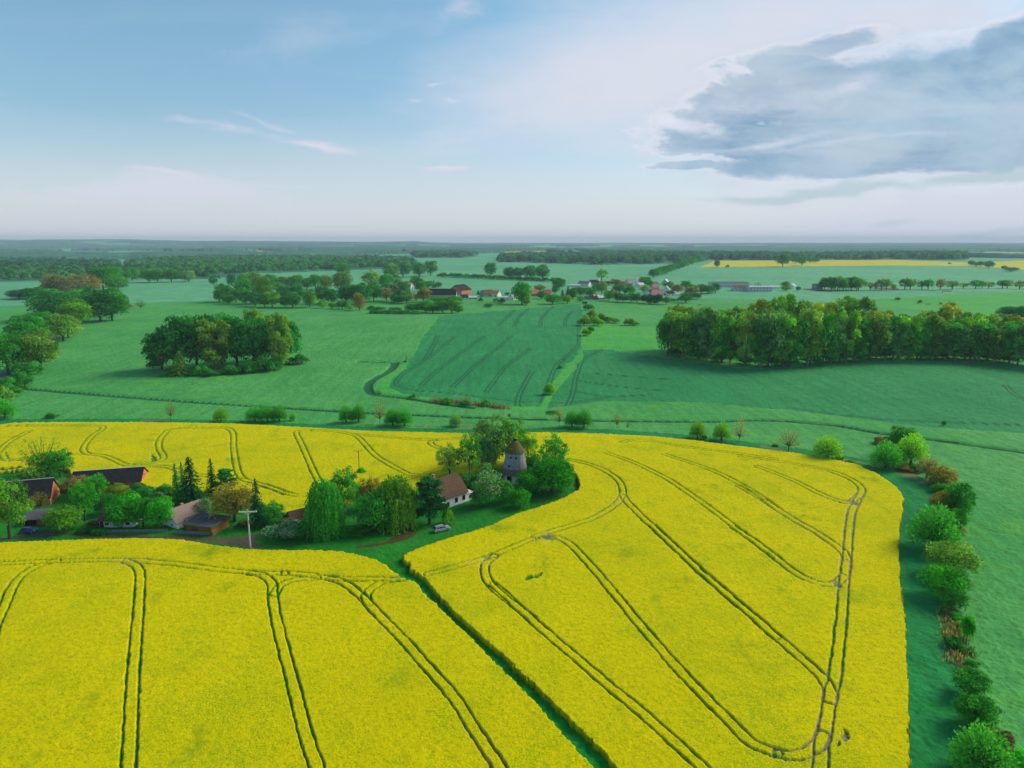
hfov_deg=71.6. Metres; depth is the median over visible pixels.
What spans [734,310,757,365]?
poplar tree
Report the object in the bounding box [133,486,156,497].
bush
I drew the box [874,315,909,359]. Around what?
poplar tree
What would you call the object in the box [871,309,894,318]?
poplar tree
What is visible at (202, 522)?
timber shed
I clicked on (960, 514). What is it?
broadleaf tree
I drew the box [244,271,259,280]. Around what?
broadleaf tree
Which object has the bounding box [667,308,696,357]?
poplar tree
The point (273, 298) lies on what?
broadleaf tree
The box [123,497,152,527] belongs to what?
broadleaf tree
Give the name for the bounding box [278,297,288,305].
broadleaf tree
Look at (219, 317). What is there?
broadleaf tree
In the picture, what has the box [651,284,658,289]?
village house
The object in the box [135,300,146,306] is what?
budding tree
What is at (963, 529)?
bush
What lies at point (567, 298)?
broadleaf tree
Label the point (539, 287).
broadleaf tree
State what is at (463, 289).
village house
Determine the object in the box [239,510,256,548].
utility pole
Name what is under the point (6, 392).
bush
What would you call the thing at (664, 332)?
broadleaf tree
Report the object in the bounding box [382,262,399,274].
broadleaf tree
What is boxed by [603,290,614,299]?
broadleaf tree
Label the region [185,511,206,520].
white annex
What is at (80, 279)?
broadleaf tree
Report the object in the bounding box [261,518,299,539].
flowering bush
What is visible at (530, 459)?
broadleaf tree
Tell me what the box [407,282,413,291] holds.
manor house
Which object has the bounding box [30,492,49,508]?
budding tree
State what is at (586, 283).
farm hall
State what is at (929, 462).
broadleaf tree
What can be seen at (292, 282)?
broadleaf tree
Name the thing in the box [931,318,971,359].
tree
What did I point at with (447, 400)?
bush
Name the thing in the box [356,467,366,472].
bush
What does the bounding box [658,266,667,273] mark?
broadleaf tree
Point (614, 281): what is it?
broadleaf tree
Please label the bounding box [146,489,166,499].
flowering bush
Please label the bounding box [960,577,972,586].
bush
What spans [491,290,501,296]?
village house
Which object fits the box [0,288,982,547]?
dirt track
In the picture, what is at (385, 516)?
weeping tree
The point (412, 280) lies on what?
broadleaf tree
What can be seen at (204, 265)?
woodland
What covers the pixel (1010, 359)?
bush
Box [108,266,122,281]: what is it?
broadleaf tree
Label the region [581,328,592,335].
bush
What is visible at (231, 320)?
broadleaf tree
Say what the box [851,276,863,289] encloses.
broadleaf tree
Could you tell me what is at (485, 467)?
bush
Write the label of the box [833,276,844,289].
broadleaf tree
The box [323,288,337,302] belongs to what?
broadleaf tree
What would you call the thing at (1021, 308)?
broadleaf tree
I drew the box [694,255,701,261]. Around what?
broadleaf tree
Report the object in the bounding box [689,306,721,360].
poplar tree
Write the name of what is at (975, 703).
broadleaf tree
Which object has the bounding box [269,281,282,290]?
broadleaf tree
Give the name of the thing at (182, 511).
white cottage
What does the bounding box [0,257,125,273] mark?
woodland
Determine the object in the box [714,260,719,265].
broadleaf tree
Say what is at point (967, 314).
poplar tree
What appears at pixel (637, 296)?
broadleaf tree
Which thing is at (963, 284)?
broadleaf tree
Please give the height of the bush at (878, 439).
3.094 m
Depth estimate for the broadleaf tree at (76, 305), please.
625.51 m
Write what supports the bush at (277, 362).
on the ground at (104, 356)
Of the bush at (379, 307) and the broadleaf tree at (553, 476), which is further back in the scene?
the bush at (379, 307)
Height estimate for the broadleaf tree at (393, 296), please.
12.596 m
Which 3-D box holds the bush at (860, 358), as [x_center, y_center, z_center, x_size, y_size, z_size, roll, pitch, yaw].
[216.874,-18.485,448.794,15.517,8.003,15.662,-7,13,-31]
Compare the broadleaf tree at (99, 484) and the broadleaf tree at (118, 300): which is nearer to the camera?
the broadleaf tree at (99, 484)
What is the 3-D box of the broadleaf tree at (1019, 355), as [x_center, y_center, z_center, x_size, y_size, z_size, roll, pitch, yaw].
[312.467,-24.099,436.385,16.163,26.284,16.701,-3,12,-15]
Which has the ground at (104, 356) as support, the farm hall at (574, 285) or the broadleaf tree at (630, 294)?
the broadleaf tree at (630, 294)
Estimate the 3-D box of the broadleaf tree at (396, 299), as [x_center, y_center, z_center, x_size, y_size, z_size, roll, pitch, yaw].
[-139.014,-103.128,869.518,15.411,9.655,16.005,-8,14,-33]
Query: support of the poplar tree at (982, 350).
on the ground at (104, 356)
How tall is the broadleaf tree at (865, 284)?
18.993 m
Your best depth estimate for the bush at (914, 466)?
235.01 m
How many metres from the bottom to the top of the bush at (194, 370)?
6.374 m
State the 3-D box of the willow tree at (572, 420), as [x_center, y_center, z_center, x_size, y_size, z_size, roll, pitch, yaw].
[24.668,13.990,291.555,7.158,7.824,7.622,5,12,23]
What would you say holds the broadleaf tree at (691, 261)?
on the field at (181, 290)
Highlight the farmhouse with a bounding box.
[423,472,472,506]
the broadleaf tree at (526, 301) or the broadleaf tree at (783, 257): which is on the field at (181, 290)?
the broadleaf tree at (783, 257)
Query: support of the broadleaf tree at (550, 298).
on the ground at (104, 356)
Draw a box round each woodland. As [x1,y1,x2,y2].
[0,239,1023,281]
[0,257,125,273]
[0,265,84,278]
[123,254,417,277]
[410,249,477,256]
[496,250,968,263]
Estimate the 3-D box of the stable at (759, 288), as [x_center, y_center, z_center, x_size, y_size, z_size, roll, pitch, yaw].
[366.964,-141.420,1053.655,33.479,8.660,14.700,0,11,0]
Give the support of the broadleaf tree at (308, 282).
on the field at (181, 290)
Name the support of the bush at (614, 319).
on the ground at (104, 356)
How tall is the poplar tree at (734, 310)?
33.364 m
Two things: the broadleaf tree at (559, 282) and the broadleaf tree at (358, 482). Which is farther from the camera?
the broadleaf tree at (559, 282)
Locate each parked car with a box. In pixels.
[19,526,37,533]
[432,524,450,532]
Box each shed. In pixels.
[20,508,58,525]
[183,512,230,535]
[584,296,592,299]
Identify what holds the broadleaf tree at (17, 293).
on the field at (181, 290)
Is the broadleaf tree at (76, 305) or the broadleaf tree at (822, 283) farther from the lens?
the broadleaf tree at (822, 283)
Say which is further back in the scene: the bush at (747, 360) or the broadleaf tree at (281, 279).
the broadleaf tree at (281, 279)
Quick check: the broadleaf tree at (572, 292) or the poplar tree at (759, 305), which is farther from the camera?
the broadleaf tree at (572, 292)
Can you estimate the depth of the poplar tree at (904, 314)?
495.40 m
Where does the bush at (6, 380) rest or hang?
on the ground at (104, 356)
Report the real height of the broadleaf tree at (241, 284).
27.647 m
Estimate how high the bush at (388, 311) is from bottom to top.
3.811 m
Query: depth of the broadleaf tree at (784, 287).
1063.63 m
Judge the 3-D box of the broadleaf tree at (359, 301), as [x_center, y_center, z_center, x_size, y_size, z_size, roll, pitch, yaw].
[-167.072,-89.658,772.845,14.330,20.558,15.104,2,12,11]
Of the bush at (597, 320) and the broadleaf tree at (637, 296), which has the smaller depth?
the bush at (597, 320)
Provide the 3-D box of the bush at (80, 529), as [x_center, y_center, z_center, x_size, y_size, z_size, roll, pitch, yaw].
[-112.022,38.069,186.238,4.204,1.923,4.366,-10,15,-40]
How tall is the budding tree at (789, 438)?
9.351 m
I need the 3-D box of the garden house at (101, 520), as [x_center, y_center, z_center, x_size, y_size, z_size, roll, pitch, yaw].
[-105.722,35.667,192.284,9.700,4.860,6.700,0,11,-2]
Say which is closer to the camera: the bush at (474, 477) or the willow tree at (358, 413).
the bush at (474, 477)
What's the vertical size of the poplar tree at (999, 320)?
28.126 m
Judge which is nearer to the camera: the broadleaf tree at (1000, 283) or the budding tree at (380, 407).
the budding tree at (380, 407)
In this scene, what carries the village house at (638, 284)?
on the field at (181, 290)
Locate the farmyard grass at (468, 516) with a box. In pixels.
[0,470,577,578]
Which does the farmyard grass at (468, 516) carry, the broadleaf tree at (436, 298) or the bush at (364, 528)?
the bush at (364, 528)
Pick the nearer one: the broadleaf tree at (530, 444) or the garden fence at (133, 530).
the garden fence at (133, 530)
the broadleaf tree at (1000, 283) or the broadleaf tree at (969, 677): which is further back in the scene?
the broadleaf tree at (1000, 283)
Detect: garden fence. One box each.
[107,529,166,532]
[172,530,213,535]
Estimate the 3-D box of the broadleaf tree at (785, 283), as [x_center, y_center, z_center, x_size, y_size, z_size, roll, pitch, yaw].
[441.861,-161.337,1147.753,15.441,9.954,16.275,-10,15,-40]
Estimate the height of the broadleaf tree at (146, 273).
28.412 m
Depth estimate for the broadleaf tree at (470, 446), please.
227.73 m
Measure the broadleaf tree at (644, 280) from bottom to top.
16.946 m
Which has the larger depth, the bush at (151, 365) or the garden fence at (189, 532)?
the bush at (151, 365)
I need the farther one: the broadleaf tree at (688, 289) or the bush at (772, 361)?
the broadleaf tree at (688, 289)
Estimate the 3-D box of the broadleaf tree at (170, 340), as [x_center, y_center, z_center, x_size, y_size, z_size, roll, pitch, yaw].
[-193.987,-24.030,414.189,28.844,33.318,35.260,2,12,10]
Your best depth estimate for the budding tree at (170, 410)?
302.33 m
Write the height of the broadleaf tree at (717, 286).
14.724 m
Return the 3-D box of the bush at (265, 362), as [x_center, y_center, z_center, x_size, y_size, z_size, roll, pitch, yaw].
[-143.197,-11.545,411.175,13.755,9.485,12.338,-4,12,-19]
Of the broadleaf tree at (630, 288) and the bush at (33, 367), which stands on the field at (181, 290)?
the broadleaf tree at (630, 288)
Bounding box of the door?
[24,520,36,525]
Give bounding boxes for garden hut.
[284,507,307,520]
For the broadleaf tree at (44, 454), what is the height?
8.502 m
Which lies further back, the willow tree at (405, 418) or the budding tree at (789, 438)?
the willow tree at (405, 418)
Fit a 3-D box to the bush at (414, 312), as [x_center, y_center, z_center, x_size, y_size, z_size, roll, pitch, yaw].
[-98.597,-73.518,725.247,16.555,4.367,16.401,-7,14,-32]
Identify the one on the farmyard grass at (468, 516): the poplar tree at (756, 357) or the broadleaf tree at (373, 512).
the broadleaf tree at (373, 512)
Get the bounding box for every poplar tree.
[192,319,230,370]
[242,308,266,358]
[265,313,294,368]
[660,304,687,342]
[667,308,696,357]
[678,315,711,355]
[681,306,703,336]
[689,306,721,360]
[704,309,726,323]
[715,319,745,363]
[725,305,749,350]
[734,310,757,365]
[747,298,772,322]
[749,318,776,367]
[769,293,800,338]
[771,312,803,366]
[778,319,811,366]
[794,299,816,320]
[798,308,827,365]
[812,301,839,335]
[819,316,849,363]
[832,295,861,316]
[836,309,862,362]
[839,318,874,361]
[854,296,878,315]
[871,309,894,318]
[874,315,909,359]
[884,320,911,359]
[897,315,927,359]
[899,313,921,325]
[918,309,941,341]
[923,313,949,359]
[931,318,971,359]
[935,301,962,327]
[937,322,978,359]
[961,312,989,325]
[968,320,998,360]
[981,326,1012,362]
[987,312,1010,340]
[997,319,1023,363]
[1007,314,1023,323]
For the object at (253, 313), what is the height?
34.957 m
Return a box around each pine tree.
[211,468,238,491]
[413,475,450,524]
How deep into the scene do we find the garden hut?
190.50 m
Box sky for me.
[0,0,1023,242]
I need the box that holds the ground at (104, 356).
[0,296,1023,767]
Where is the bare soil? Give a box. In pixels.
[356,477,578,547]
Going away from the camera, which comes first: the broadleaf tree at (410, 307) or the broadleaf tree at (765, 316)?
the broadleaf tree at (765, 316)
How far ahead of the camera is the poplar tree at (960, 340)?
445.01 m
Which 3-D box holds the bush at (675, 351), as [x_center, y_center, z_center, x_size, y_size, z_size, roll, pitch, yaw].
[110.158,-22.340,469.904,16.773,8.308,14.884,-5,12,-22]
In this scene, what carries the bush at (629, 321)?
on the ground at (104, 356)
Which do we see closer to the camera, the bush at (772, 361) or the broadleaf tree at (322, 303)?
the bush at (772, 361)
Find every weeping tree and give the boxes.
[302,477,348,542]
[370,486,395,528]
[377,474,419,535]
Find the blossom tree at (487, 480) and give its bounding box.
[472,469,503,505]
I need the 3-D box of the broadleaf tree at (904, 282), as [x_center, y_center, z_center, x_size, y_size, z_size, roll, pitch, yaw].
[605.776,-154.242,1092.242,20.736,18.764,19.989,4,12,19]
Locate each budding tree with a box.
[18,435,64,468]
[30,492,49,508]
[55,473,68,497]
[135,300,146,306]
[155,340,167,369]
[164,400,175,415]
[210,483,251,521]
[356,473,380,502]
[370,396,386,418]
[555,406,563,421]
[731,417,749,438]
[777,428,803,450]
[917,454,939,478]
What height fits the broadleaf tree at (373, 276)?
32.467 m
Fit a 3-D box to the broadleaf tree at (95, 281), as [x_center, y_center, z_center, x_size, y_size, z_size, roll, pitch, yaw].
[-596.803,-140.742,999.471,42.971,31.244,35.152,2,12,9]
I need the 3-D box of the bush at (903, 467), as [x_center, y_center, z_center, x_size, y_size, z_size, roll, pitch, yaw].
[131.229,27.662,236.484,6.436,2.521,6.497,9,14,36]
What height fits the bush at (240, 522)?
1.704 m
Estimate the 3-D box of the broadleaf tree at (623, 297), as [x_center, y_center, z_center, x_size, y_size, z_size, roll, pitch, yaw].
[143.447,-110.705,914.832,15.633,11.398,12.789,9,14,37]
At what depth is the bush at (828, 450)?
247.49 m
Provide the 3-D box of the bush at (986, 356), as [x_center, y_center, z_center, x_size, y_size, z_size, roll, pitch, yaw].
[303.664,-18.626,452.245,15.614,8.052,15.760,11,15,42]
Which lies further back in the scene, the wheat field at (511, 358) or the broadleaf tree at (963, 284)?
the broadleaf tree at (963, 284)
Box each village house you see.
[450,284,471,293]
[460,294,468,299]
[479,289,491,296]
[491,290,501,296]
[531,289,538,295]
[543,290,551,295]
[596,294,605,299]
[633,277,640,282]
[634,282,645,286]
[644,289,652,294]
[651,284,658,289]
[651,289,660,294]
[665,291,674,295]
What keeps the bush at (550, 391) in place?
on the grass verge
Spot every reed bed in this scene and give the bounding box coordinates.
[430,397,511,409]
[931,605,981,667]
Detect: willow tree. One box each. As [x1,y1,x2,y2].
[212,406,229,421]
[244,405,261,421]
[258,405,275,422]
[271,405,287,421]
[289,412,296,420]
[338,405,353,422]
[350,403,366,422]
[383,409,400,424]
[395,407,413,425]
[449,414,462,426]
[544,383,554,394]
[564,409,579,426]
[576,410,593,427]
[688,421,706,438]
[711,421,731,440]
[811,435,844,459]
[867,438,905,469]
[896,432,930,464]
[902,429,925,446]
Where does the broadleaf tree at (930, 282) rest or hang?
on the field at (181, 290)
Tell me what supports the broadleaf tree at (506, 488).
on the farmyard grass at (468, 516)
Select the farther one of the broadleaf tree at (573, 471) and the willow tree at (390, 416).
the willow tree at (390, 416)
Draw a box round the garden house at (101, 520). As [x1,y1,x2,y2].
[97,507,137,526]
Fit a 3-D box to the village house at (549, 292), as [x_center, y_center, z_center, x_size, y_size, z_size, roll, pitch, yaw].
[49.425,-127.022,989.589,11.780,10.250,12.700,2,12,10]
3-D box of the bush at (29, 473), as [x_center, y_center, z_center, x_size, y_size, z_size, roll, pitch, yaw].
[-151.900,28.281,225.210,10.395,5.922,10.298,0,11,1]
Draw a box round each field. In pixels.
[0,240,1023,306]
[0,422,911,767]
[258,251,1023,269]
[389,304,1023,432]
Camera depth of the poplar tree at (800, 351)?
420.44 m
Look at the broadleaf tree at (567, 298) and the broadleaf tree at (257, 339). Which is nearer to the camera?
the broadleaf tree at (257, 339)
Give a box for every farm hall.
[569,284,580,286]
[578,281,590,286]
[589,280,598,284]
[812,284,822,289]
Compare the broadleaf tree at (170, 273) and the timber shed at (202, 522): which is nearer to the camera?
the timber shed at (202, 522)
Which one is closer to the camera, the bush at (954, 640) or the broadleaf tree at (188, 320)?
the bush at (954, 640)
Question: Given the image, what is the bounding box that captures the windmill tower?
[500,438,527,483]
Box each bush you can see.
[0,376,26,387]
[0,385,14,401]
[0,398,19,418]
[3,382,23,396]
[10,466,50,479]
[11,360,45,376]
[13,372,34,387]
[44,412,59,418]
[84,520,101,530]
[131,482,147,490]
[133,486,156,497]
[145,360,159,369]
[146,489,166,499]
[155,483,171,494]
[160,365,174,375]
[160,495,175,503]
[189,365,207,376]
[191,496,212,513]
[202,368,219,376]
[212,501,246,509]
[218,365,243,373]
[237,360,258,373]
[237,520,247,526]
[253,356,276,371]
[261,514,282,525]
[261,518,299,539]
[271,356,283,369]
[285,353,310,364]
[293,518,318,538]
[328,302,335,307]
[334,525,356,537]
[335,299,348,308]
[350,524,372,536]
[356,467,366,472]
[369,310,382,313]
[373,306,385,309]
[379,310,394,313]
[388,307,401,310]
[394,310,408,313]
[408,310,422,313]
[441,396,451,402]
[441,507,455,524]
[452,273,462,276]
[460,401,470,404]
[461,473,479,488]
[470,475,483,481]
[475,274,487,278]
[478,462,493,478]
[480,399,490,404]
[491,275,501,278]
[544,383,555,393]
[546,410,559,413]
[577,315,590,324]
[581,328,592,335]
[583,304,594,309]
[588,308,597,319]
[591,316,604,325]
[598,313,608,320]
[610,317,619,322]
[623,318,634,324]
[667,347,688,356]
[686,350,711,359]
[708,352,734,361]
[734,355,754,364]
[754,355,779,366]
[779,358,799,365]
[799,355,822,363]
[844,352,870,361]
[863,349,890,358]
[874,436,895,445]
[887,349,913,358]
[896,464,916,471]
[904,502,964,551]
[909,463,924,472]
[916,563,970,598]
[921,539,987,577]
[929,482,947,491]
[933,353,951,359]
[942,606,956,613]
[943,635,962,648]
[946,524,966,533]
[946,717,1020,767]
[947,611,962,619]
[951,620,962,629]
[953,348,975,359]
[956,644,977,654]
[959,613,976,640]
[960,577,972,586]
[963,657,981,668]
[980,353,998,360]
[987,726,1015,751]
[998,354,1022,362]
[1005,747,1023,767]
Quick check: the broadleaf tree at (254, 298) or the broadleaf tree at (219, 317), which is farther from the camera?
the broadleaf tree at (254, 298)
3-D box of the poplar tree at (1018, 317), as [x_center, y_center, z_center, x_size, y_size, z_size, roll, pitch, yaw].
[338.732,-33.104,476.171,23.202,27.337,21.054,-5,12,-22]
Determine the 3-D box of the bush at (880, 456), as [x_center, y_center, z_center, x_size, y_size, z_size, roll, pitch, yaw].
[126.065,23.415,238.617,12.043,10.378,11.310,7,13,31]
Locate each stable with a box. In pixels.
[731,285,746,290]
[747,286,771,291]
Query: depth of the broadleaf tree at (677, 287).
1053.04 m
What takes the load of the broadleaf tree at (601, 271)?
on the field at (181, 290)
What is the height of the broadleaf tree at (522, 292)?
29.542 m
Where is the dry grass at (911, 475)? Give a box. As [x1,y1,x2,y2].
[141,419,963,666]
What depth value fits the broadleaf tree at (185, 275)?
1344.53 m
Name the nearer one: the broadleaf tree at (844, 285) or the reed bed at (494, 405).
the reed bed at (494, 405)
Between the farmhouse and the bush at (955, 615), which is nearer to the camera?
the bush at (955, 615)
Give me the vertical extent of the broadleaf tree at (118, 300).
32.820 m
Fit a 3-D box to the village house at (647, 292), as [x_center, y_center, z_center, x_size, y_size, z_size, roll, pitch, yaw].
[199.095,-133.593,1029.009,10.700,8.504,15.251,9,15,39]
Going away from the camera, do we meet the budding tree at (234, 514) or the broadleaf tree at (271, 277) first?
the budding tree at (234, 514)
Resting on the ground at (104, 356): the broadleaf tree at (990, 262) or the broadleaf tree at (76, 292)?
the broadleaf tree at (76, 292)
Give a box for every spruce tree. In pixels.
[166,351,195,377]
[169,463,183,500]
[175,457,207,506]
[178,462,187,497]
[203,458,218,494]
[245,478,269,530]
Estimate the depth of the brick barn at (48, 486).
205.94 m
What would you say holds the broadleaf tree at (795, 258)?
on the field at (181, 290)
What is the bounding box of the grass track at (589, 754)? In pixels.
[400,574,607,767]
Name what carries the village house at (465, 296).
on the ground at (104, 356)
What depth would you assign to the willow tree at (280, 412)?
299.95 m
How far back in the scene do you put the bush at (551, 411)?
315.79 m
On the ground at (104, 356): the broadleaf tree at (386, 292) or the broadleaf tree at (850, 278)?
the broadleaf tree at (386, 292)
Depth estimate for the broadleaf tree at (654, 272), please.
1469.30 m
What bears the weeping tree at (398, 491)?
on the farmyard grass at (468, 516)
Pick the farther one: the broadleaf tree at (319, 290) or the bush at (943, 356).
the broadleaf tree at (319, 290)
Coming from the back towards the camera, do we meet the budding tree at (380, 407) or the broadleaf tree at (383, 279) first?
the broadleaf tree at (383, 279)
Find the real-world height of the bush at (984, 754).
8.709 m
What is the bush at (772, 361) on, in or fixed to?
on the ground at (104, 356)
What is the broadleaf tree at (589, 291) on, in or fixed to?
on the ground at (104, 356)
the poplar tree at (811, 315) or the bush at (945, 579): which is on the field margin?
the bush at (945, 579)
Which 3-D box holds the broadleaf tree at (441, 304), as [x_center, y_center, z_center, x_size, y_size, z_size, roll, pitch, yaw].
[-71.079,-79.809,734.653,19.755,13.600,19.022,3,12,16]
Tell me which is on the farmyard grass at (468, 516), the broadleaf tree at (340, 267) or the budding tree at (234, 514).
the budding tree at (234, 514)
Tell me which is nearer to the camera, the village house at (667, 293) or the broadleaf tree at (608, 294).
the broadleaf tree at (608, 294)
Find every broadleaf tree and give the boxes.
[0,332,29,373]
[0,475,31,538]
[1,314,50,339]
[5,289,27,298]
[14,311,54,326]
[14,499,34,513]
[17,328,61,369]
[18,335,44,361]
[19,287,50,298]
[22,288,77,313]
[24,451,72,475]
[38,273,67,291]
[40,503,83,531]
[43,447,74,476]
[44,313,83,340]
[51,275,78,290]
[55,297,93,322]
[58,315,81,337]
[62,288,90,299]
[62,474,96,492]
[64,274,92,289]
[67,481,99,520]
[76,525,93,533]
[78,286,117,320]
[78,295,102,321]
[81,273,104,288]
[84,472,109,495]
[85,266,118,289]
[91,286,130,320]
[91,493,116,512]
[101,482,130,496]
[101,489,142,526]
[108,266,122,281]
[110,276,128,288]
[118,267,131,281]
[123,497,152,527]
[127,267,139,279]
[139,268,155,281]
[140,332,175,369]
[142,496,174,527]
[146,314,201,363]
[150,269,163,282]
[163,268,179,281]
[163,313,217,365]
[179,270,195,281]
[204,311,229,363]
[206,479,254,520]
[208,275,217,285]
[212,283,233,295]
[213,289,224,302]
[213,314,253,366]
[222,294,235,303]
[226,273,236,284]
[228,317,272,362]
[229,289,239,302]
[232,277,254,291]
[236,274,247,279]
[237,291,250,304]
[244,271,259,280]
[248,290,261,305]
[250,275,275,294]
[257,294,269,306]
[258,312,280,355]
[259,291,280,306]
[260,274,276,282]
[260,500,286,523]
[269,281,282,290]
[274,276,285,283]
[275,320,302,363]
[276,285,290,296]
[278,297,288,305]
[282,291,300,307]
[284,277,297,286]
[289,285,304,297]
[292,274,304,284]
[300,277,312,288]
[302,289,317,306]
[309,274,319,287]
[313,285,328,300]
[317,300,327,307]
[319,274,333,287]
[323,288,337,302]
[328,465,359,516]
[331,270,352,288]
[333,262,352,272]
[337,285,352,301]
[346,282,372,300]
[346,481,367,505]
[352,292,364,310]
[352,487,394,531]
[358,477,380,496]
[360,269,379,284]
[368,282,382,301]
[377,273,394,284]
[380,282,392,288]
[380,287,392,300]
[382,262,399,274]
[385,262,399,274]
[390,293,398,300]
[391,279,409,301]
[392,296,403,303]
[397,262,411,277]
[399,291,413,302]
[404,303,419,310]
[409,276,424,284]
[411,262,426,276]
[414,281,425,289]
[415,287,432,300]
[416,299,433,311]
[423,260,437,275]
[423,281,433,287]
[425,305,439,312]
[429,296,448,301]
[434,300,449,312]
[434,441,462,473]
[443,299,462,312]
[445,296,463,301]
[454,306,462,312]
[455,432,481,474]
[468,413,515,460]
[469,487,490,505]
[475,433,500,468]
[479,443,498,463]
[483,262,496,274]
[495,415,526,457]
[495,480,514,502]
[503,267,514,276]
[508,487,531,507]
[510,280,531,304]
[511,267,523,275]
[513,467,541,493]
[519,430,539,458]
[522,265,535,276]
[522,297,530,304]
[525,454,540,468]
[527,459,547,478]
[532,457,575,493]
[534,284,545,290]
[535,264,549,277]
[537,290,546,298]
[537,431,570,468]
[544,294,561,303]
[552,277,565,289]
[552,285,558,292]
[558,459,575,488]
[563,295,571,303]
[568,288,577,296]
[576,287,584,294]
[585,287,595,295]
[595,282,607,293]
[596,268,607,280]
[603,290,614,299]
[609,279,621,284]
[611,284,626,291]
[613,292,621,301]
[618,294,627,300]
[624,286,636,292]
[627,291,633,301]
[632,293,641,302]
[638,276,651,283]
[640,285,649,291]
[641,294,649,301]
[646,281,654,286]
[646,294,654,303]
[647,269,659,277]
[654,294,662,302]
[655,316,681,355]
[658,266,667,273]
[662,296,671,303]
[663,265,671,271]
[663,281,673,287]
[671,284,683,291]
[676,261,685,268]
[679,292,693,302]
[680,280,691,287]
[684,287,691,292]
[686,258,693,265]
[691,286,699,292]
[693,293,701,298]
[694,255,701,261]
[697,284,707,293]
[704,285,715,293]
[708,313,736,362]
[710,283,720,292]
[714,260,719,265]
[754,307,787,366]
[774,252,792,266]
[780,281,789,285]
[780,285,790,290]
[790,256,799,262]
[797,254,807,265]
[805,256,815,262]
[810,310,840,364]
[818,277,831,289]
[826,276,836,289]
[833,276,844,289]
[837,279,848,290]
[848,276,855,289]
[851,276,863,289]
[854,279,869,289]
[859,309,891,360]
[878,279,887,289]
[881,278,892,289]
[886,425,917,448]
[899,278,910,289]
[905,278,916,289]
[906,320,934,359]
[916,280,928,289]
[916,457,938,477]
[921,278,934,289]
[923,465,959,484]
[927,490,962,514]
[935,279,946,289]
[937,585,973,610]
[945,280,959,288]
[945,481,977,517]
[946,507,969,527]
[950,665,993,695]
[951,691,1004,727]
[958,282,969,287]
[958,314,989,360]
[968,280,983,288]
[983,260,994,267]
[984,281,994,287]
[994,306,1023,319]
[996,280,1008,287]
[1001,325,1023,364]
[1004,267,1020,270]
[1005,279,1013,287]
[1008,306,1023,316]
[1014,280,1023,288]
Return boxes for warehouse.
[708,282,749,286]
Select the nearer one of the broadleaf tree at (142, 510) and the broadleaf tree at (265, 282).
the broadleaf tree at (142, 510)
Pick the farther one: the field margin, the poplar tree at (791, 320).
the poplar tree at (791, 320)
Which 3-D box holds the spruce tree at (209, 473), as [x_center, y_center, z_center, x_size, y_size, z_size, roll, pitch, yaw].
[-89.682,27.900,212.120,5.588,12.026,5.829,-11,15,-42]
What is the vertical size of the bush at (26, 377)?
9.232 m
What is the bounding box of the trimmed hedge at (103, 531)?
[91,528,106,535]
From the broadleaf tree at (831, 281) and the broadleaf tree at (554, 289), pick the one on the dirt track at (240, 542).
the broadleaf tree at (831, 281)
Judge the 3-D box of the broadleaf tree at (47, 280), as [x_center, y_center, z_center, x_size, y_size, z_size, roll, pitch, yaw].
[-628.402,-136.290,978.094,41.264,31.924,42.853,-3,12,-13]
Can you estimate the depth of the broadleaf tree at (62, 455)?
227.59 m
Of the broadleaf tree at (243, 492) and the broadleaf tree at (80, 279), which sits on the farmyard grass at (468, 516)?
the broadleaf tree at (243, 492)
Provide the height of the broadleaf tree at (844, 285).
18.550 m
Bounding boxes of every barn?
[4,477,59,506]
[71,466,148,489]
[428,289,456,296]
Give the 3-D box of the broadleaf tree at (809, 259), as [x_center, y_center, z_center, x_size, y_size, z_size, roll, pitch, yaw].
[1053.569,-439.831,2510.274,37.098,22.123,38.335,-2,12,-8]
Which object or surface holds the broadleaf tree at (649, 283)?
on the field at (181, 290)
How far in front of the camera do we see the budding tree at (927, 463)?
227.37 m
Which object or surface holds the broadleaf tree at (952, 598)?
on the ground at (104, 356)
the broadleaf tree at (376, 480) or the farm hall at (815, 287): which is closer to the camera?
the broadleaf tree at (376, 480)
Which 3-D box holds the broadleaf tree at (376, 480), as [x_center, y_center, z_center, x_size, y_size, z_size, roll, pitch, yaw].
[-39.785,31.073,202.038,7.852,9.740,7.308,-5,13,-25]
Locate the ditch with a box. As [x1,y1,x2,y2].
[23,361,1023,453]
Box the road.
[0,281,121,377]
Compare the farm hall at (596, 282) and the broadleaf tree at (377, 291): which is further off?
the farm hall at (596, 282)
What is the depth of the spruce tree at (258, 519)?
188.48 m
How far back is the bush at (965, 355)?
453.39 m
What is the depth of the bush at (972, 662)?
127.26 m
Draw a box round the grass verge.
[377,291,1023,412]
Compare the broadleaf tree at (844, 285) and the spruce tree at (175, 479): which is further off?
the broadleaf tree at (844, 285)
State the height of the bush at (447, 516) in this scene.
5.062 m
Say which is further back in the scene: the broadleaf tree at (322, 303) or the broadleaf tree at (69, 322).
the broadleaf tree at (322, 303)
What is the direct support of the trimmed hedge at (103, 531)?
on the farmyard grass at (468, 516)
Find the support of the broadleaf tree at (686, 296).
on the ground at (104, 356)
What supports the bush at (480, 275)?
on the field at (181, 290)
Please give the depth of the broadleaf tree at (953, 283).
1095.52 m
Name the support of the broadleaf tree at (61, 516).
on the farmyard grass at (468, 516)
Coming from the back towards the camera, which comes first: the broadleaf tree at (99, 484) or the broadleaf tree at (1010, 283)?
the broadleaf tree at (1010, 283)
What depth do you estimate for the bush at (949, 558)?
159.66 m
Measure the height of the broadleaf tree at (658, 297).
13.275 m
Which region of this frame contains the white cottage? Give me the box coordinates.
[163,499,207,528]
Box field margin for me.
[0,418,973,767]

